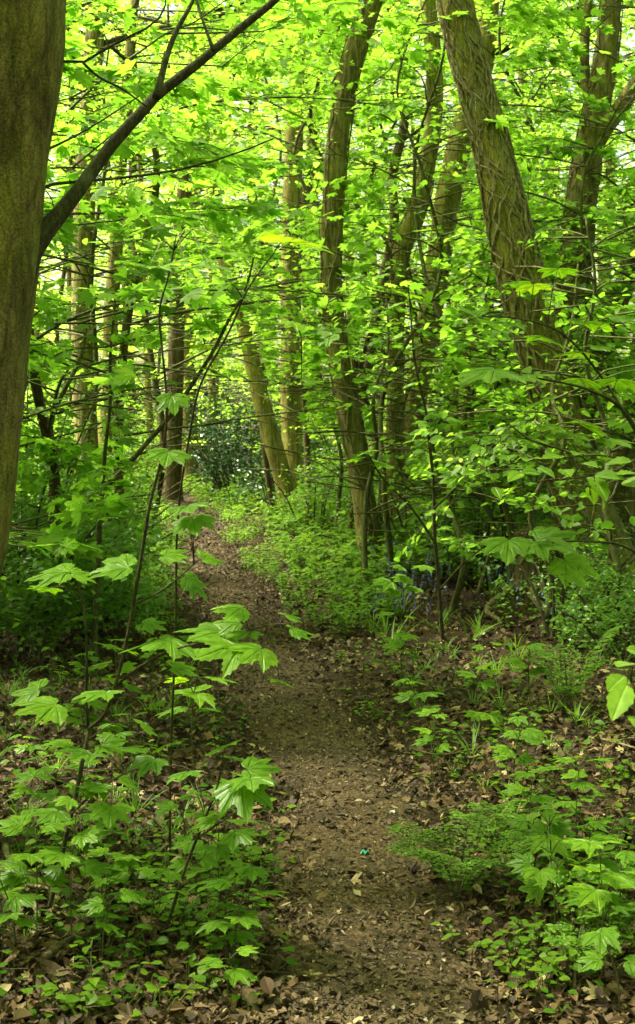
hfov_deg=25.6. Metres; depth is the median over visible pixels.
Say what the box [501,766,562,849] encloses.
sycamore seedling
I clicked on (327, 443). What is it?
shrub
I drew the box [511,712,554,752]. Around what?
bramble seedling
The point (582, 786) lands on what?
sycamore seedling
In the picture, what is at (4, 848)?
fallen stick
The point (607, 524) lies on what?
young hornbeam
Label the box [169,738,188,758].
bramble seedling
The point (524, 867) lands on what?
sycamore seedling
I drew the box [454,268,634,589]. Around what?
sycamore sapling
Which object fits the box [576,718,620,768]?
bramble seedling
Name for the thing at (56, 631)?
fern
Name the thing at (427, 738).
sycamore seedling
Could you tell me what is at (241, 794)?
sycamore sapling
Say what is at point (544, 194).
background tree
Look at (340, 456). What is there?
young hornbeam
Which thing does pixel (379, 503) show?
shrub
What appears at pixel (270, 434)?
hornbeam tree
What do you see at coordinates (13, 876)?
sycamore seedling
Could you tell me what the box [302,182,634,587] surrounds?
young hornbeam
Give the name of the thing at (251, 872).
sycamore seedling
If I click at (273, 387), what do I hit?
young hornbeam
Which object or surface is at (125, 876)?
sycamore seedling
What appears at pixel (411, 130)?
young hornbeam
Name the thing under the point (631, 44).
sky
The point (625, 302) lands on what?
oak tree
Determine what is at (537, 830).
sycamore seedling
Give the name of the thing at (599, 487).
hazel sapling
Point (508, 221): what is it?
ash tree
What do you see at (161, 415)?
young hornbeam
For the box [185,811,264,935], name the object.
sycamore seedling
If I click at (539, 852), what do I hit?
sycamore seedling
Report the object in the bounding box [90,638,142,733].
sycamore seedling
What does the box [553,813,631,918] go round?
sycamore seedling
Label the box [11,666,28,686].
bramble seedling
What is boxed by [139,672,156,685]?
bramble seedling
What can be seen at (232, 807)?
sycamore seedling
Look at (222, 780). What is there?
sycamore seedling
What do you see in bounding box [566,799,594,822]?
sycamore seedling
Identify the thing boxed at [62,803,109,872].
sycamore seedling
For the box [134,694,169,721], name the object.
sycamore seedling
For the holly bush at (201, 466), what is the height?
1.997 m
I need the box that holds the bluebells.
[370,532,575,614]
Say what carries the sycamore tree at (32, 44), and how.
on the ground at (346, 684)
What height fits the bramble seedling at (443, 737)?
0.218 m
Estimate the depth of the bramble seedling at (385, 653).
7.96 m
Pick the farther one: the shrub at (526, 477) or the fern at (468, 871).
the shrub at (526, 477)
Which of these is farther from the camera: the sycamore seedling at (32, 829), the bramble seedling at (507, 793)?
the bramble seedling at (507, 793)
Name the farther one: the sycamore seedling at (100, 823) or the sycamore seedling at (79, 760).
the sycamore seedling at (79, 760)
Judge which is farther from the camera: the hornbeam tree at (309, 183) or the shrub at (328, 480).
the hornbeam tree at (309, 183)
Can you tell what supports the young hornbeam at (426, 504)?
on the ground at (346, 684)
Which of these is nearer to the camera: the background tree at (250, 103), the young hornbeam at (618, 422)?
the young hornbeam at (618, 422)
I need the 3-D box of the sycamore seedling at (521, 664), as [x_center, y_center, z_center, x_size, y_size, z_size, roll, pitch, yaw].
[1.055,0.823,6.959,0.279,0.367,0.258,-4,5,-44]
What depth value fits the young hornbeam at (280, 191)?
22.87 m
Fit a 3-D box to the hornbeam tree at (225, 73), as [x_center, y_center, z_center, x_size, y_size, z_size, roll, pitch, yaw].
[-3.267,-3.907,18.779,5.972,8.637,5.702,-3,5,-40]
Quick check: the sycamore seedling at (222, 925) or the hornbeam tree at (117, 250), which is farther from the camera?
the hornbeam tree at (117, 250)
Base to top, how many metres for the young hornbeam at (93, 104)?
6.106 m
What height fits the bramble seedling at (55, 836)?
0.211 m
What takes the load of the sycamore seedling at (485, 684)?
on the ground at (346, 684)
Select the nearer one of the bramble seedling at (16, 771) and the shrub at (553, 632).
the bramble seedling at (16, 771)
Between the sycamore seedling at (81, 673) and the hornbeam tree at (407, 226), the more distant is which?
the hornbeam tree at (407, 226)
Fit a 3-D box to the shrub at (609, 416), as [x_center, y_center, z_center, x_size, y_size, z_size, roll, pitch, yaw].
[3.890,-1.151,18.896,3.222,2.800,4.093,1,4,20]
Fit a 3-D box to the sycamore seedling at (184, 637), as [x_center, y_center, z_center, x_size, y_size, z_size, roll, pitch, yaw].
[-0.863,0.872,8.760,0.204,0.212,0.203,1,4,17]
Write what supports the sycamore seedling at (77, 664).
on the ground at (346, 684)
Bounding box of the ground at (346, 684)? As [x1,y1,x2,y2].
[0,424,634,1023]
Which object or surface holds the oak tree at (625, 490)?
on the ground at (346, 684)
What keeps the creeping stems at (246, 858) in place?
on the ground at (346, 684)
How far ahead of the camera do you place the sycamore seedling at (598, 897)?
3.71 m
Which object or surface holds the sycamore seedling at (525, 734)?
on the ground at (346, 684)
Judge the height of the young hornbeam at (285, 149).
7.586 m
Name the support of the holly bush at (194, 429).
on the ground at (346, 684)
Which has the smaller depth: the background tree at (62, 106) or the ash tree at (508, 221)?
the ash tree at (508, 221)
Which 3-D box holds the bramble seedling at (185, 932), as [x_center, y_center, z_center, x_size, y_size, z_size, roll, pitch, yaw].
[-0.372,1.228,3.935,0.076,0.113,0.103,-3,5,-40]
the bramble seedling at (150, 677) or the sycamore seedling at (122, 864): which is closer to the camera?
the sycamore seedling at (122, 864)
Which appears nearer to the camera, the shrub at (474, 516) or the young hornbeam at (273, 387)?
the shrub at (474, 516)
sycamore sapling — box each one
[0,228,315,915]
[29,253,289,663]
[154,739,281,935]
[169,227,339,869]
[345,289,501,639]
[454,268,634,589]
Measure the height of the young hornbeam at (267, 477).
8.229 m
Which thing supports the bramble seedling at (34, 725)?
on the ground at (346, 684)
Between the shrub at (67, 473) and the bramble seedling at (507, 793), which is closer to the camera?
the bramble seedling at (507, 793)
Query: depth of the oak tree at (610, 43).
12.90 m
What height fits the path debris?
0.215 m
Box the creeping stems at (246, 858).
[0,600,634,1020]
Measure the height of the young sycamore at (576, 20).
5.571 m
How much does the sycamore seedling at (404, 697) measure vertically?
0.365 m
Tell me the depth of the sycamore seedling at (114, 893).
4.07 m
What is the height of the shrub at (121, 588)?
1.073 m
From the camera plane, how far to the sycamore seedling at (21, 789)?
4.99 m
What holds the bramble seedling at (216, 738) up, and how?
on the ground at (346, 684)
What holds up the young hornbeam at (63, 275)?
on the ground at (346, 684)
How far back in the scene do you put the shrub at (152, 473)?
13.55 m
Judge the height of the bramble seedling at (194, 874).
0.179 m
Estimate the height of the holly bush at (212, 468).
2.459 m
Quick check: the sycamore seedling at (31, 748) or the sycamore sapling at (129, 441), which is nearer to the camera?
the sycamore seedling at (31, 748)
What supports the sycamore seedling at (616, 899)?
on the ground at (346, 684)
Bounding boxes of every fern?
[0,564,110,664]
[384,803,532,898]
[449,798,521,845]
[520,626,623,707]
[539,868,634,979]
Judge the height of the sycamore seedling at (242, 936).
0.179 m
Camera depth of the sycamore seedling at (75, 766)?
5.15 m
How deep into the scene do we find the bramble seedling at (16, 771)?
5.21 m
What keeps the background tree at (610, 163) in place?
on the ground at (346, 684)
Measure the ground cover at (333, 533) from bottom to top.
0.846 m
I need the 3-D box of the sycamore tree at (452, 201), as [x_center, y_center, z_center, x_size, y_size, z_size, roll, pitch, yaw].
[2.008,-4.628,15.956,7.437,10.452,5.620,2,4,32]
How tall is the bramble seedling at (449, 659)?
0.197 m
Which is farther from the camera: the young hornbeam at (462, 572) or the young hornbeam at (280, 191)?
the young hornbeam at (280, 191)
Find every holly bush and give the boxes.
[132,369,344,499]
[140,403,247,484]
[182,348,340,480]
[222,441,345,510]
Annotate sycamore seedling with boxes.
[0,814,72,936]
[0,864,47,946]
[0,890,19,913]
[0,896,41,954]
[7,766,54,822]
[8,734,50,783]
[17,803,64,849]
[28,666,65,695]
[31,786,112,943]
[37,751,66,775]
[39,784,85,839]
[62,751,108,811]
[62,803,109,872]
[63,699,105,745]
[65,666,90,689]
[68,651,101,682]
[68,698,111,740]
[71,759,101,785]
[78,867,128,935]
[79,719,108,744]
[80,888,145,964]
[83,846,140,902]
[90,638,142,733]
[95,723,136,773]
[95,817,118,847]
[99,830,125,857]
[101,714,129,732]
[101,852,155,903]
[119,852,188,939]
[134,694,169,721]
[139,635,172,681]
[153,648,237,781]
[168,839,220,890]
[171,635,188,661]
[172,829,197,854]
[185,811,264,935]
[186,878,256,967]
[194,945,258,997]
[197,851,288,966]
[199,910,259,946]
[207,772,243,790]
[208,783,234,830]
[376,611,435,690]
[391,678,444,746]
[411,708,454,780]
[456,642,506,722]
[463,710,502,725]
[488,728,545,797]
[488,827,513,857]
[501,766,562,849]
[504,643,552,704]
[505,810,566,850]
[505,852,569,912]
[507,716,546,752]
[513,832,543,866]
[523,819,576,863]
[546,757,613,838]
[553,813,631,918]
[559,838,634,985]
[565,893,585,928]
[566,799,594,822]
[568,858,634,919]
[570,836,634,962]
[572,819,613,840]
[575,926,634,1012]
[576,864,634,967]
[583,852,634,925]
[593,906,620,938]
[613,668,634,692]
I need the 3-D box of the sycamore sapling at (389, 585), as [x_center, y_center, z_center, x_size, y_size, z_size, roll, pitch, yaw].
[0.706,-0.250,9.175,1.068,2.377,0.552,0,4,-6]
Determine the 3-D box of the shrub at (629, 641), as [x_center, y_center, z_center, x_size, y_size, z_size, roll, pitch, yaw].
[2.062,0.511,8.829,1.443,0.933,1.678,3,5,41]
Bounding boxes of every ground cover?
[0,460,634,646]
[0,601,634,1017]
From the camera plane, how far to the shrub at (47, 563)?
8.62 m
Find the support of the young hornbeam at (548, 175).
on the ground at (346, 684)
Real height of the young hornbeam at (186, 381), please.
9.019 m
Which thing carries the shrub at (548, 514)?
on the ground at (346, 684)
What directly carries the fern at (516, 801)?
on the ground at (346, 684)
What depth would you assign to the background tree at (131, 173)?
28.54 m
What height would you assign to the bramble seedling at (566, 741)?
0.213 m
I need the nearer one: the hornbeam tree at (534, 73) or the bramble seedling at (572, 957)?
the bramble seedling at (572, 957)
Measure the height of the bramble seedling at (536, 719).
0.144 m
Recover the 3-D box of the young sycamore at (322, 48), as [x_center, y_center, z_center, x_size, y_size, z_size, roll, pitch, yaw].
[0.788,-2.908,15.564,4.374,6.814,4.605,0,4,0]
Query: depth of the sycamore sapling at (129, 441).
7.52 m
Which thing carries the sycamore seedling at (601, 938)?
on the ground at (346, 684)
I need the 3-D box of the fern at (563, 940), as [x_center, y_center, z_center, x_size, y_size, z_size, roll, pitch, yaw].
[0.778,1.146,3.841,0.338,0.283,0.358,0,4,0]
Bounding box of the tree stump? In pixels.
[484,523,598,624]
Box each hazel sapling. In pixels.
[463,451,634,504]
[605,645,634,726]
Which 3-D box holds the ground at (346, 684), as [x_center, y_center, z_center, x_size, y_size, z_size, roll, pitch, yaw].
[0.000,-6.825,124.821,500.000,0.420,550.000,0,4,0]
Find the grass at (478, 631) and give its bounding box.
[0,541,634,946]
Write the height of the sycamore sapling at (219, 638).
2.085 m
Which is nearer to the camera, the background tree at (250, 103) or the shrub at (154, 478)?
the shrub at (154, 478)
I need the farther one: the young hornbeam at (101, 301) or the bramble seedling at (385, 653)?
the young hornbeam at (101, 301)
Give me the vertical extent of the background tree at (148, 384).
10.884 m
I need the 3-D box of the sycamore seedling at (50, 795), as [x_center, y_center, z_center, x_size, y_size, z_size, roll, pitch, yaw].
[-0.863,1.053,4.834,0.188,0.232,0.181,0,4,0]
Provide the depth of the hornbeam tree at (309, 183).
23.62 m
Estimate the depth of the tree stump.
10.77 m
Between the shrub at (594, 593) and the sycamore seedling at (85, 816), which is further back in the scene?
the shrub at (594, 593)
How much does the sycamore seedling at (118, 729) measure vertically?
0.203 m
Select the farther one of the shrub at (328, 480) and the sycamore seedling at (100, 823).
the shrub at (328, 480)
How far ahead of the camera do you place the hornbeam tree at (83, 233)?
14.77 m
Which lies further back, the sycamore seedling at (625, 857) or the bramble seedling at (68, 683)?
the bramble seedling at (68, 683)
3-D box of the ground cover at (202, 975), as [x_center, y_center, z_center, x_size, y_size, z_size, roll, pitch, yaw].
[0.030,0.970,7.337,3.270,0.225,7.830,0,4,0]
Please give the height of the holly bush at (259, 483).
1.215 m
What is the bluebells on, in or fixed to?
on the ground at (346, 684)
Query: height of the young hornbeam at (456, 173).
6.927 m
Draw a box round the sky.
[26,0,634,423]
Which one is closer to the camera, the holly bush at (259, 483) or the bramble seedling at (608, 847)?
the bramble seedling at (608, 847)
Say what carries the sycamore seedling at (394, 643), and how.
on the ground at (346, 684)
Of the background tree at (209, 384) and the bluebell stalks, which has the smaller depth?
the bluebell stalks
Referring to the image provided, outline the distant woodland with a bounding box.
[26,1,634,451]
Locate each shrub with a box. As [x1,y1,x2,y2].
[0,332,159,619]
[0,414,172,660]
[0,487,179,638]
[3,418,174,603]
[17,393,215,576]
[19,373,155,483]
[20,390,172,502]
[24,413,204,523]
[98,390,236,485]
[240,447,378,539]
[246,396,385,496]
[309,468,498,563]
[325,393,542,501]
[354,399,546,572]
[408,444,553,590]
[430,401,622,525]
[444,509,634,648]
[481,520,634,618]
[495,431,634,545]
[507,544,634,660]
[533,393,622,478]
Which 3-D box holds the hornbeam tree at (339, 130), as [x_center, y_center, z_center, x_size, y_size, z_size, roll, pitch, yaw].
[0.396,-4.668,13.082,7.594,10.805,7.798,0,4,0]
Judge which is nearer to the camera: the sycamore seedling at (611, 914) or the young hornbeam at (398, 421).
the sycamore seedling at (611, 914)
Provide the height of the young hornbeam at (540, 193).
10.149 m
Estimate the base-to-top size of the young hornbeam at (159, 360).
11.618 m
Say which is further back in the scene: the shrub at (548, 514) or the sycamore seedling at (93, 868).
the shrub at (548, 514)
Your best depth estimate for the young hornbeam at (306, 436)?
17.37 m
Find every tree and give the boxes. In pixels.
[0,0,279,576]
[21,0,158,450]
[33,0,223,426]
[53,1,280,483]
[57,2,325,491]
[59,0,325,500]
[61,0,304,529]
[66,0,139,500]
[66,0,331,438]
[71,0,418,515]
[75,0,418,497]
[84,0,357,488]
[100,39,379,478]
[135,0,518,483]
[156,0,477,459]
[178,27,578,485]
[197,33,456,305]
[222,112,447,364]
[226,0,623,421]
[240,0,442,545]
[280,1,500,517]
[318,0,634,424]
[319,0,386,567]
[350,2,634,453]
[379,0,634,363]
[380,9,634,476]
[385,0,634,395]
[402,0,634,525]
[415,24,633,291]
[436,0,634,614]
[476,0,634,527]
[493,0,632,469]
[563,0,634,542]
[590,204,634,452]
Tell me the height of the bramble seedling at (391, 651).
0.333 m
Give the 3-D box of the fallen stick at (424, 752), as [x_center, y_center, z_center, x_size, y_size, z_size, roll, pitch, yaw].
[0.574,1.068,6.326,0.307,0.055,0.104,1,4,8]
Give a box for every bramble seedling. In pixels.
[0,744,30,812]
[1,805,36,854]
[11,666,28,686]
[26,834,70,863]
[28,714,51,750]
[40,645,62,697]
[46,657,67,689]
[59,841,114,896]
[61,672,78,701]
[72,936,115,1015]
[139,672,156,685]
[141,744,167,756]
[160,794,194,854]
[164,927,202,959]
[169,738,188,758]
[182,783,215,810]
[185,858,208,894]
[206,733,224,765]
[352,641,378,692]
[369,652,400,687]
[384,649,415,705]
[441,722,457,764]
[443,656,461,685]
[491,781,528,812]
[492,697,516,737]
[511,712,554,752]
[517,707,547,726]
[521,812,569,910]
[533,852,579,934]
[544,739,584,786]
[553,939,586,994]
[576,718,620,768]
[604,843,633,864]
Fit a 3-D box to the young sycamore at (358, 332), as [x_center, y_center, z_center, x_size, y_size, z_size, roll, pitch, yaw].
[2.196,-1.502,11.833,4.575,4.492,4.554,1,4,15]
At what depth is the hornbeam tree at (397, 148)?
17.70 m
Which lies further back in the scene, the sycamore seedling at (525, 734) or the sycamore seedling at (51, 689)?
the sycamore seedling at (51, 689)
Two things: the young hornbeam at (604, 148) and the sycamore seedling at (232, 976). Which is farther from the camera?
the young hornbeam at (604, 148)
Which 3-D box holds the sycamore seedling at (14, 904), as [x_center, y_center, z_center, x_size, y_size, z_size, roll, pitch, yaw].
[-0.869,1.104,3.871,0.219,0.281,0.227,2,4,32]
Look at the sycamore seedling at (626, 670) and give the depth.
7.43 m
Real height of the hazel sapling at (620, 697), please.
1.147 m
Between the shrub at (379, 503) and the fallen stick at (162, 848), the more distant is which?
the shrub at (379, 503)
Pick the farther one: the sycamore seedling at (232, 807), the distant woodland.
the distant woodland
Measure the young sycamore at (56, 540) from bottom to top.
3.521 m
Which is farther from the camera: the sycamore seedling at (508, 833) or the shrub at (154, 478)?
the shrub at (154, 478)
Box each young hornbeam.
[14,198,285,619]
[24,0,266,406]
[25,0,318,421]
[25,0,373,570]
[25,0,489,615]
[26,0,206,435]
[28,3,451,558]
[31,1,305,456]
[40,0,251,413]
[44,1,282,443]
[59,14,367,497]
[68,9,459,523]
[96,3,468,440]
[112,0,475,535]
[119,45,403,420]
[139,0,441,458]
[166,0,634,581]
[170,2,559,478]
[178,256,459,526]
[207,0,621,457]
[211,36,455,435]
[212,2,634,515]
[216,9,523,448]
[238,219,630,564]
[248,228,634,613]
[253,299,530,594]
[283,221,634,594]
[293,0,634,414]
[300,0,634,528]
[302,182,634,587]
[319,250,634,638]
[328,0,633,408]
[338,216,634,639]
[366,0,634,448]
[368,5,634,492]
[378,4,634,395]
[409,0,634,452]
[456,3,634,330]
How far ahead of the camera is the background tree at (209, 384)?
32.75 m
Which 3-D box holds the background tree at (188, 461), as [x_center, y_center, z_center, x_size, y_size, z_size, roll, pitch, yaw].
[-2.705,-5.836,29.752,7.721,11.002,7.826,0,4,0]
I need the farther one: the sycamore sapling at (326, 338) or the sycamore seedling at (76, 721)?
the sycamore seedling at (76, 721)
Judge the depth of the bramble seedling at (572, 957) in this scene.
3.69 m
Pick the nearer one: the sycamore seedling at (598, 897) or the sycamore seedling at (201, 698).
the sycamore seedling at (598, 897)
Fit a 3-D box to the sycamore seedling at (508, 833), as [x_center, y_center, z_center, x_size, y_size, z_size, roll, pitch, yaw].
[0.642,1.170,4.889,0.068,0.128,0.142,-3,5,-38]
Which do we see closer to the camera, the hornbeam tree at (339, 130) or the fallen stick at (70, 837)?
the fallen stick at (70, 837)
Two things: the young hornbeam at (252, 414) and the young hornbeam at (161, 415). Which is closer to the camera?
the young hornbeam at (161, 415)
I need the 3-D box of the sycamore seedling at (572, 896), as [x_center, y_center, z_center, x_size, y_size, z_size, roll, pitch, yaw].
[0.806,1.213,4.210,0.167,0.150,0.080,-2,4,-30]
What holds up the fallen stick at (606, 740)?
on the ground at (346, 684)
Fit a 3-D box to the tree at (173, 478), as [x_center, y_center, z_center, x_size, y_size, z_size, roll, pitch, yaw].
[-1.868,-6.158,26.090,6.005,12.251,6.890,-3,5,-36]
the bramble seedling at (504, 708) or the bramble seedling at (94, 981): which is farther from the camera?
the bramble seedling at (504, 708)
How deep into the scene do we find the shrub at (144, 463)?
16.56 m
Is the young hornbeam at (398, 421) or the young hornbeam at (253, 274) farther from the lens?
the young hornbeam at (253, 274)
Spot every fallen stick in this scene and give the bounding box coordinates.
[1,842,51,913]
[40,913,130,959]
[42,819,119,839]
[137,843,175,871]
[411,741,478,755]
[588,736,634,748]
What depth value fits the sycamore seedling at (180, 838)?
4.77 m
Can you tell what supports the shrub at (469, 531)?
on the ground at (346, 684)
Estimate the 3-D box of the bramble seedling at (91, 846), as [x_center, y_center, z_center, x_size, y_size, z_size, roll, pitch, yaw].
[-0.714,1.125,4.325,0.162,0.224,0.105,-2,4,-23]
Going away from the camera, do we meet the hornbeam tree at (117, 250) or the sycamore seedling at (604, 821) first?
the sycamore seedling at (604, 821)
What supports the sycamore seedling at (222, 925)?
on the ground at (346, 684)
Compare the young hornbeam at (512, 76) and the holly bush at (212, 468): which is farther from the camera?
the holly bush at (212, 468)
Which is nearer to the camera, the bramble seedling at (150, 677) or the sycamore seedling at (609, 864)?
the sycamore seedling at (609, 864)
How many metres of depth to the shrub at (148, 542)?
11.03 m
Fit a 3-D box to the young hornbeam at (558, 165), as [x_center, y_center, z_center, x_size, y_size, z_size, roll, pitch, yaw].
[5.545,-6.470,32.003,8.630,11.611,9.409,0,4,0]
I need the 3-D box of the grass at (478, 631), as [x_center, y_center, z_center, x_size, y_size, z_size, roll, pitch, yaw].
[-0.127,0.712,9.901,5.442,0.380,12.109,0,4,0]
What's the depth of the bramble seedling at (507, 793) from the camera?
5.30 m
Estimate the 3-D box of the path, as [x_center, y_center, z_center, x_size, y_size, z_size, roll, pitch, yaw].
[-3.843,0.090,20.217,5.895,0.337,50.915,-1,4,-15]
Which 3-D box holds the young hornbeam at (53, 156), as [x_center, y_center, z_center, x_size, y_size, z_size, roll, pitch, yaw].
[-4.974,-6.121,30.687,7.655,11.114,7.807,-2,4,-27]
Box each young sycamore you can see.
[7,29,290,562]
[27,0,442,650]
[68,0,621,554]
[194,3,570,524]
[211,0,634,583]
[295,63,634,494]
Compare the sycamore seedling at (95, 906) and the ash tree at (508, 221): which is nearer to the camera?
the sycamore seedling at (95, 906)
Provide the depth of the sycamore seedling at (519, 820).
4.59 m
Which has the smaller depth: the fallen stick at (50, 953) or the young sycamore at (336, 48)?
the fallen stick at (50, 953)
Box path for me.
[160,496,521,1023]
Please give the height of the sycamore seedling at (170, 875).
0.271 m
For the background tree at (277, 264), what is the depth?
28.55 m
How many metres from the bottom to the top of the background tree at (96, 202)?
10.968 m
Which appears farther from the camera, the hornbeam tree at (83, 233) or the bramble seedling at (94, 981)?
the hornbeam tree at (83, 233)
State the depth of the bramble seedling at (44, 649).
7.52 m
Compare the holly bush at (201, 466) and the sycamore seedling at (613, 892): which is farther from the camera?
the holly bush at (201, 466)
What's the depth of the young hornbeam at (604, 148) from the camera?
27.73 m
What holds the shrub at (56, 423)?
on the ground at (346, 684)
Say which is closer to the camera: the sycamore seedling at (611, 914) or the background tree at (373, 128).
the sycamore seedling at (611, 914)
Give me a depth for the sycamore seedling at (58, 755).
5.70 m
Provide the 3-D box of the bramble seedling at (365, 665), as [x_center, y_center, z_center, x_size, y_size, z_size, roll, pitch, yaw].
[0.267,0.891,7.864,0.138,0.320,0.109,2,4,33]
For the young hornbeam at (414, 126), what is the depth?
20.37 m
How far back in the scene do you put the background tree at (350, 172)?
34.12 m
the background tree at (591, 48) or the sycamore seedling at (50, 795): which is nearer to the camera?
the sycamore seedling at (50, 795)
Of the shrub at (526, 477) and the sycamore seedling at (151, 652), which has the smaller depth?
the sycamore seedling at (151, 652)
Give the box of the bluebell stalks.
[369,534,556,636]
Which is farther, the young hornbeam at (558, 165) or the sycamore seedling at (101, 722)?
the young hornbeam at (558, 165)
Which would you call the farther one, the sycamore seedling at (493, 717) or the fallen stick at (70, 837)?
the sycamore seedling at (493, 717)
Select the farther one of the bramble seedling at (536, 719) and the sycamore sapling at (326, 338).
the bramble seedling at (536, 719)
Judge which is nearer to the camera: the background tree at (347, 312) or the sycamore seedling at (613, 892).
the sycamore seedling at (613, 892)
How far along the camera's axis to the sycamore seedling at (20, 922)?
3.82 m
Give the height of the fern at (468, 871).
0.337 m
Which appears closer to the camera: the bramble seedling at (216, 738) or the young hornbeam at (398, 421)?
the bramble seedling at (216, 738)
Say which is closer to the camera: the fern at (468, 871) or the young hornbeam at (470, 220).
the fern at (468, 871)
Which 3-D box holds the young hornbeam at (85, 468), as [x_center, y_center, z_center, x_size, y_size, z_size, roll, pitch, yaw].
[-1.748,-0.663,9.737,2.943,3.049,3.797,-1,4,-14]
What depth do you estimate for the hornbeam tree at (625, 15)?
21.65 m
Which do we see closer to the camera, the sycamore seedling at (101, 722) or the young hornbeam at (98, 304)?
the sycamore seedling at (101, 722)
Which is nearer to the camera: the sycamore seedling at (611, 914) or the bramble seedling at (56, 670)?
the sycamore seedling at (611, 914)
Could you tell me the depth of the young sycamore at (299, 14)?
8.04 m
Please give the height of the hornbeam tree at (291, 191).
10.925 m
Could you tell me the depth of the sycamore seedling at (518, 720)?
6.01 m
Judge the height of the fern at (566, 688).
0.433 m
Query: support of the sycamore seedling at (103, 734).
on the ground at (346, 684)
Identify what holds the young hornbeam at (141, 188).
on the ground at (346, 684)
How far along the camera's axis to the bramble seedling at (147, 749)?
6.00 m
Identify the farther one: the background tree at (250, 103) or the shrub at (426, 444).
the background tree at (250, 103)
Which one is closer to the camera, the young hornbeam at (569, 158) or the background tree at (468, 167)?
the young hornbeam at (569, 158)
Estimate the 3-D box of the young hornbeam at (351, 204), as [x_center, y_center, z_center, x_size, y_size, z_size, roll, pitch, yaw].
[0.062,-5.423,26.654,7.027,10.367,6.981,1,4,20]
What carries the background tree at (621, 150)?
on the ground at (346, 684)
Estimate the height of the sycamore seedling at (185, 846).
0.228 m
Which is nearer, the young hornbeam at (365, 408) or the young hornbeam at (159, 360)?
the young hornbeam at (365, 408)
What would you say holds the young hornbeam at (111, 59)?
on the ground at (346, 684)
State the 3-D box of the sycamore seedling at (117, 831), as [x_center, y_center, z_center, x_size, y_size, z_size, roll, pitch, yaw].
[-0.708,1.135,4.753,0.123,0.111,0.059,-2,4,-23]
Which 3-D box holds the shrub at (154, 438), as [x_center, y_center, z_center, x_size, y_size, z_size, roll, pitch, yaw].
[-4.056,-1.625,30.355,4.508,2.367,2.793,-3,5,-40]
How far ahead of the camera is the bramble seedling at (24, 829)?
4.58 m
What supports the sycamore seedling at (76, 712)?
on the ground at (346, 684)
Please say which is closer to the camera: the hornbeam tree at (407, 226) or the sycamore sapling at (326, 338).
the sycamore sapling at (326, 338)
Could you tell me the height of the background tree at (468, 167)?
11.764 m
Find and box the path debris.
[121,497,629,1023]
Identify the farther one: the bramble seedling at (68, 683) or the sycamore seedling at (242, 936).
the bramble seedling at (68, 683)

